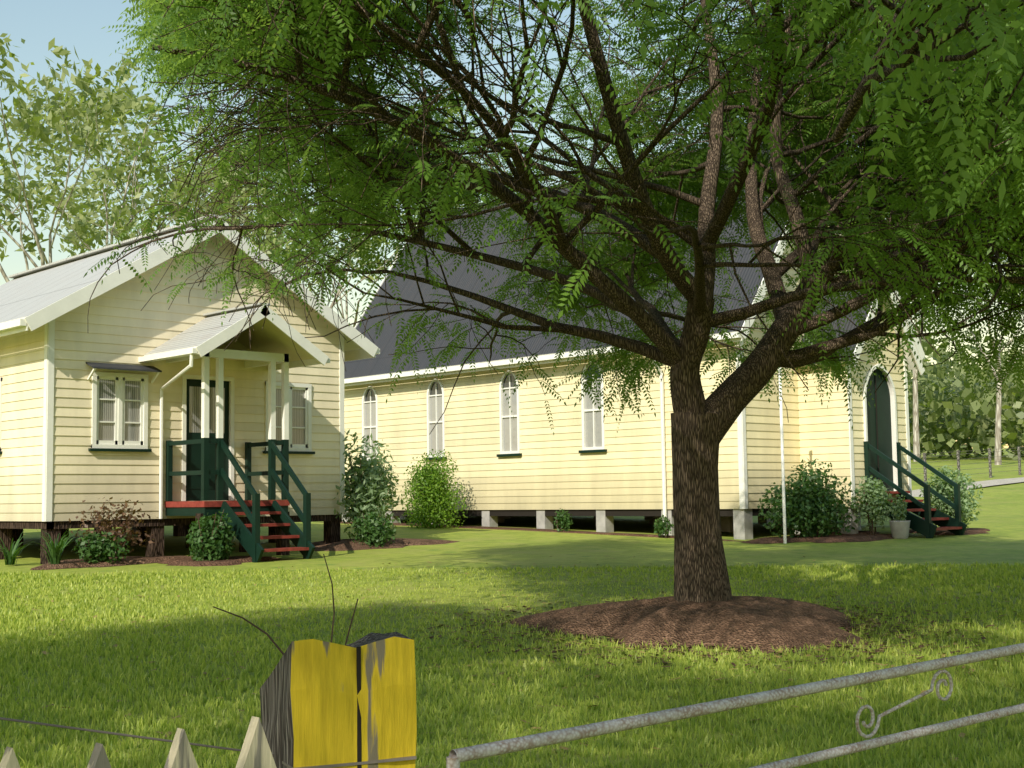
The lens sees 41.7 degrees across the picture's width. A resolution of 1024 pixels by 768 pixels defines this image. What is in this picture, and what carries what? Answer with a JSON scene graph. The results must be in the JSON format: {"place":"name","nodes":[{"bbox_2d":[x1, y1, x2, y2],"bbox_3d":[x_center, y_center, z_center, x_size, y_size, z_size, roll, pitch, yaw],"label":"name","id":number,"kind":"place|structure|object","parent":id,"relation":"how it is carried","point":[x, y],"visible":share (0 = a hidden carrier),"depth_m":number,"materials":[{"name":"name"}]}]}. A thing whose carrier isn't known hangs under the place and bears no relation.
{"place":"outdoors","nodes":[
{"label":"outdoors","id":0,"kind":"place"},
{"bbox_2d":[0,86,133,229],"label":"gum tree","id":1,"kind":"object","parent":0,"point":[59,161],"depth_m":73.54,"materials":[{"name":"green plant"}]},
{"bbox_2d":[0,47,264,257],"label":"gum tree","id":2,"kind":"object","parent":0,"point":[144,156],"depth_m":78.22,"materials":[{"name":"green plant"}]},
{"bbox_2d":[0,33,282,282],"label":"gum tree","id":3,"kind":"object","parent":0,"point":[117,106],"depth_m":57.27,"materials":[{"name":"green plant"}]},
{"bbox_2d":[0,164,312,280],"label":"gum tree","id":4,"kind":"object","parent":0,"point":[79,208],"depth_m":65.81,"materials":[{"name":"green plant"}]},
{"bbox_2d":[36,114,319,292],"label":"gum tree","id":5,"kind":"object","parent":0,"point":[150,178],"depth_m":96.82,"materials":[{"name":"green plant"}]},
{"bbox_2d":[0,69,507,308],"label":"gum tree","id":6,"kind":"object","parent":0,"point":[81,231],"depth_m":64.24,"materials":[{"name":"green plant"}]},
{"bbox_2d":[196,126,433,326],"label":"gum tree","id":7,"kind":"object","parent":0,"point":[376,261],"depth_m":83.68,"materials":[{"name":"green plant"}]},
{"bbox_2d":[0,448,1023,767],"bbox_3d":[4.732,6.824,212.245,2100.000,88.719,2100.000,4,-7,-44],"label":"lawn","id":8,"kind":"structure","parent":0,"point":[1000,514],"depth_m":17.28,"materials":[{"name":"green plant"}]},
{"bbox_2d":[0,529,38,564],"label":"grass plant","id":9,"kind":"object","parent":8,"relation":"on","point":[10,558],"visible":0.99,"depth_m":20.58,"materials":[{"name":"green plant"}]},
{"bbox_2d":[30,556,192,569],"bbox_3d":[-6.202,2.764,20.946,3.015,0.104,1.318,4,-7,-44],"label":"garden bed","id":10,"kind":"object","parent":8,"relation":"on","point":[77,563],"visible":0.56,"depth_m":20.44,"materials":[{"name":"brown soil"}]},
{"bbox_2d":[29,527,80,563],"bbox_3d":[-6.712,2.405,20.015,1.103,0.642,1.366,-2,-5,16],"label":"grass plant","id":11,"kind":"object","parent":10,"relation":"on","point":[56,552],"visible":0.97,"depth_m":19.96,"materials":[{"name":"green plant"}]},
{"bbox_2d":[72,531,128,563],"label":"bush","id":12,"kind":"object","parent":10,"relation":"on","point":[92,548],"visible":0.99,"depth_m":20.27,"materials":[{"name":"green plant"}]},
{"bbox_2d":[69,497,157,558],"bbox_3d":[-6.246,2.281,20.887,1.455,1.059,0.773,4,-7,-44],"label":"bush","id":13,"kind":"object","parent":10,"relation":"on","point":[129,531],"visible":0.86,"depth_m":20.88,"materials":[{"name":"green plant"}]},
{"bbox_2d":[0,716,276,767],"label":"picket fence","id":14,"kind":"object","parent":8,"relation":"on","point":[255,752],"visible":1,"depth_m":1.94,"materials":[{"name":"paint"}]},
{"bbox_2d":[0,214,379,564],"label":"cottage","id":15,"kind":"structure","parent":8,"relation":"on","point":[177,417],"depth_m":22.08,"materials":[{"name":"beige paint"}]},
{"bbox_2d":[159,556,280,566],"bbox_3d":[-4.694,2.756,20.972,1.629,0.089,1.814,-3,-5,23],"label":"garden bed","id":16,"kind":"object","parent":8,"relation":"on","point":[234,560],"depth_m":20.51,"materials":[{"name":"brown soil"}]},
{"bbox_2d":[185,510,236,560],"bbox_3d":[-4.660,2.413,20.835,0.765,0.936,0.906,0,-5,-9],"label":"shrub","id":17,"kind":"object","parent":16,"relation":"on","point":[210,540],"visible":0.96,"depth_m":20.64,"materials":[{"name":"green plant"}]},
{"bbox_2d":[213,554,416,767],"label":"gate post","id":18,"kind":"object","parent":8,"relation":"on","point":[324,704],"depth_m":2.56,"materials":[{"name":"yellow wood"}]},
{"bbox_2d":[0,717,272,755],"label":"stay wire","id":19,"kind":"object","parent":18,"relation":"attached to","point":[99,731],"visible":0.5,"depth_m":2.40,"materials":[{"name":"grey metal"}]},
{"bbox_2d":[312,538,459,550],"bbox_3d":[-2.634,2.933,24.803,3.614,0.170,2.466,4,-7,-44],"label":"garden bed","id":20,"kind":"object","parent":8,"relation":"on","point":[345,545],"visible":0.56,"depth_m":24.01,"materials":[{"name":"brown soil"}]},
{"bbox_2d":[334,429,402,538],"bbox_3d":[-2.783,1.954,25.118,1.678,2.218,1.489,4,-7,-44],"label":"feathery shrub","id":21,"kind":"object","parent":20,"relation":"on","point":[365,490],"visible":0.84,"depth_m":24.82,"materials":[{"name":"green plant"}]},
{"bbox_2d":[350,512,396,546],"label":"shrub","id":22,"kind":"object","parent":20,"relation":"on","point":[373,529],"visible":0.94,"depth_m":23.85,"materials":[{"name":"green plant"}]},
{"bbox_2d":[400,449,468,528],"bbox_3d":[-1.783,2.519,30.642,1.537,2.058,1.685,0,-5,-5],"label":"bush","id":23,"kind":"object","parent":8,"relation":"on","point":[432,495],"depth_m":30.33,"materials":[{"name":"green plant"}]},
{"bbox_2d":[15,555,1023,767],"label":"fallen leaves","id":24,"kind":"object","parent":8,"relation":"on","point":[584,638],"depth_m":11.46,"materials":[{"name":"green plant"}]},
{"bbox_2d":[318,522,743,541],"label":"bed soil","id":25,"kind":"structure","parent":8,"relation":"on","point":[543,530],"depth_m":28.66,"materials":[{"name":"brown soil"}]},
{"bbox_2d":[553,508,572,531],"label":"bush","id":26,"kind":"object","parent":25,"relation":"on","point":[565,520],"visible":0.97,"depth_m":28.22,"materials":[{"name":"green plant"}]},
{"bbox_2d":[654,515,673,537],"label":"bush","id":27,"kind":"object","parent":25,"relation":"on","point":[661,526],"visible":0.99,"depth_m":26.10,"materials":[{"name":"green plant"}]},
{"bbox_2d":[83,0,1023,602],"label":"tree","id":28,"kind":"object","parent":8,"relation":"on","point":[187,40],"depth_m":12.00,"materials":[{"name":"green plant"}]},
{"bbox_2d":[342,140,966,539],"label":"church","id":29,"kind":"structure","parent":8,"relation":"on","point":[584,460],"depth_m":28.71,"materials":[{"name":"yellow paint"}]},
{"bbox_2d":[508,596,867,652],"bbox_3d":[1.888,2.066,11.952,3.378,0.329,3.056,1,-5,-22],"label":"mulch bed","id":30,"kind":"object","parent":8,"relation":"on","point":[761,622],"visible":0.75,"depth_m":11.32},
{"bbox_2d":[426,597,993,668],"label":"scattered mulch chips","id":31,"kind":"object","parent":8,"relation":"on","point":[847,626],"visible":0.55,"depth_m":10.92,"materials":[{"name":"brown wood"}]},
{"bbox_2d":[415,591,1023,682],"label":"fallen leaves mound","id":32,"kind":"object","parent":8,"relation":"on","point":[597,675],"visible":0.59,"depth_m":10.75,"materials":[{"name":"brown plant"}]},
{"bbox_2d":[446,643,1023,767],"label":"scroll gate","id":33,"kind":"structure","parent":8,"relation":"on","point":[455,758],"depth_m":3.24,"materials":[{"name":"grey metal"}]},
{"bbox_2d":[778,368,786,542],"bbox_3d":[4.940,1.204,24.556,0.076,3.560,0.080,4,-7,-44],"label":"white pole","id":34,"kind":"object","parent":8,"relation":"on","point":[783,473],"visible":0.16,"depth_m":24.52,"materials":[{"name":"white metal"}]},
{"bbox_2d":[741,530,894,543],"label":"bed soil","id":35,"kind":"structure","parent":8,"relation":"on","point":[861,536],"depth_m":24.81,"materials":[{"name":"brown soil"}]},
{"bbox_2d":[757,458,859,537],"bbox_3d":[5.594,2.183,25.360,2.340,1.585,1.440,4,-7,-44],"label":"bush","id":36,"kind":"object","parent":35,"relation":"on","point":[811,509],"visible":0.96,"depth_m":25.05,"materials":[{"name":"green plant"}]},
{"bbox_2d":[851,475,893,534],"bbox_3d":[6.957,2.358,25.800,0.785,1.228,0.844,4,-7,-44],"label":"bush","id":37,"kind":"object","parent":8,"relation":"on","point":[873,499],"visible":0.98,"depth_m":25.73,"materials":[{"name":"green plant"}]},
{"bbox_2d":[889,520,910,538],"bbox_3d":[7.354,2.758,25.471,0.390,0.340,0.400,4,-7,-44],"label":"plant pot","id":38,"kind":"object","parent":8,"relation":"on","point":[899,529],"visible":0.99,"depth_m":25.33,"materials":[{"name":"concrete"}]},
{"bbox_2d":[891,494,907,520],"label":"pot plant","id":39,"kind":"object","parent":38,"relation":"in","point":[900,510],"visible":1,"depth_m":25.39,"materials":[{"name":"green plant"}]},
{"bbox_2d":[909,528,989,534],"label":"mulch bed","id":40,"kind":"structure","parent":8,"relation":"on","point":[970,531],"depth_m":26.63,"materials":[{"name":"brown soil"}]},
{"bbox_2d":[919,465,983,527],"bbox_3d":[8.870,2.343,27.248,1.187,1.400,1.194,4,-7,-44],"label":"bush","id":41,"kind":"object","parent":40,"relation":"on","point":[944,488],"visible":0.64,"depth_m":27.02,"materials":[{"name":"green plant"}]},
{"bbox_2d":[897,248,1023,464],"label":"gum tree","id":42,"kind":"object","parent":8,"relation":"on","point":[998,429],"depth_m":83.90,"materials":[{"name":"beige plant"}]},
{"bbox_2d":[907,317,1023,459],"bbox_3d":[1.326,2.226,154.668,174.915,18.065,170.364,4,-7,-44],"label":"tree leaves","id":43,"kind":"object","parent":42,"relation":"attached to","point":[950,410],"visible":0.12,"depth_m":122.57,"materials":[{"name":"green plant"}]},
{"bbox_2d":[911,447,1020,482],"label":"fence","id":44,"kind":"object","parent":8,"relation":"on","point":[989,462],"visible":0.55,"depth_m":52.16,"materials":[{"name":"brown wood"}]},
{"bbox_2d":[0,0,1023,448],"label":"sky","id":45,"kind":"structure","parent":0,"point":[78,24],"materials":[{"name":"blue"}]},
{"bbox_2d":[465,0,1023,220],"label":"tree","id":46,"kind":"object","parent":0,"point":[1006,44],"depth_m":4.08,"materials":[{"name":"green plant"}]},
{"bbox_2d":[911,298,924,461],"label":"gum tree","id":47,"kind":"object","parent":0,"point":[916,444],"visible":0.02,"depth_m":109.84,"materials":[{"name":"beige plant"}]},
{"bbox_2d":[912,477,1023,496],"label":"gravel road","id":48,"kind":"structure","parent":0,"point":[916,493],"depth_m":49.40,"materials":[{"name":"beige gravel"}]},
{"bbox_2d":[964,259,1023,321],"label":"gum tree","id":49,"kind":"object","parent":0,"point":[992,295],"depth_m":106.82,"materials":[{"name":"green plant"}]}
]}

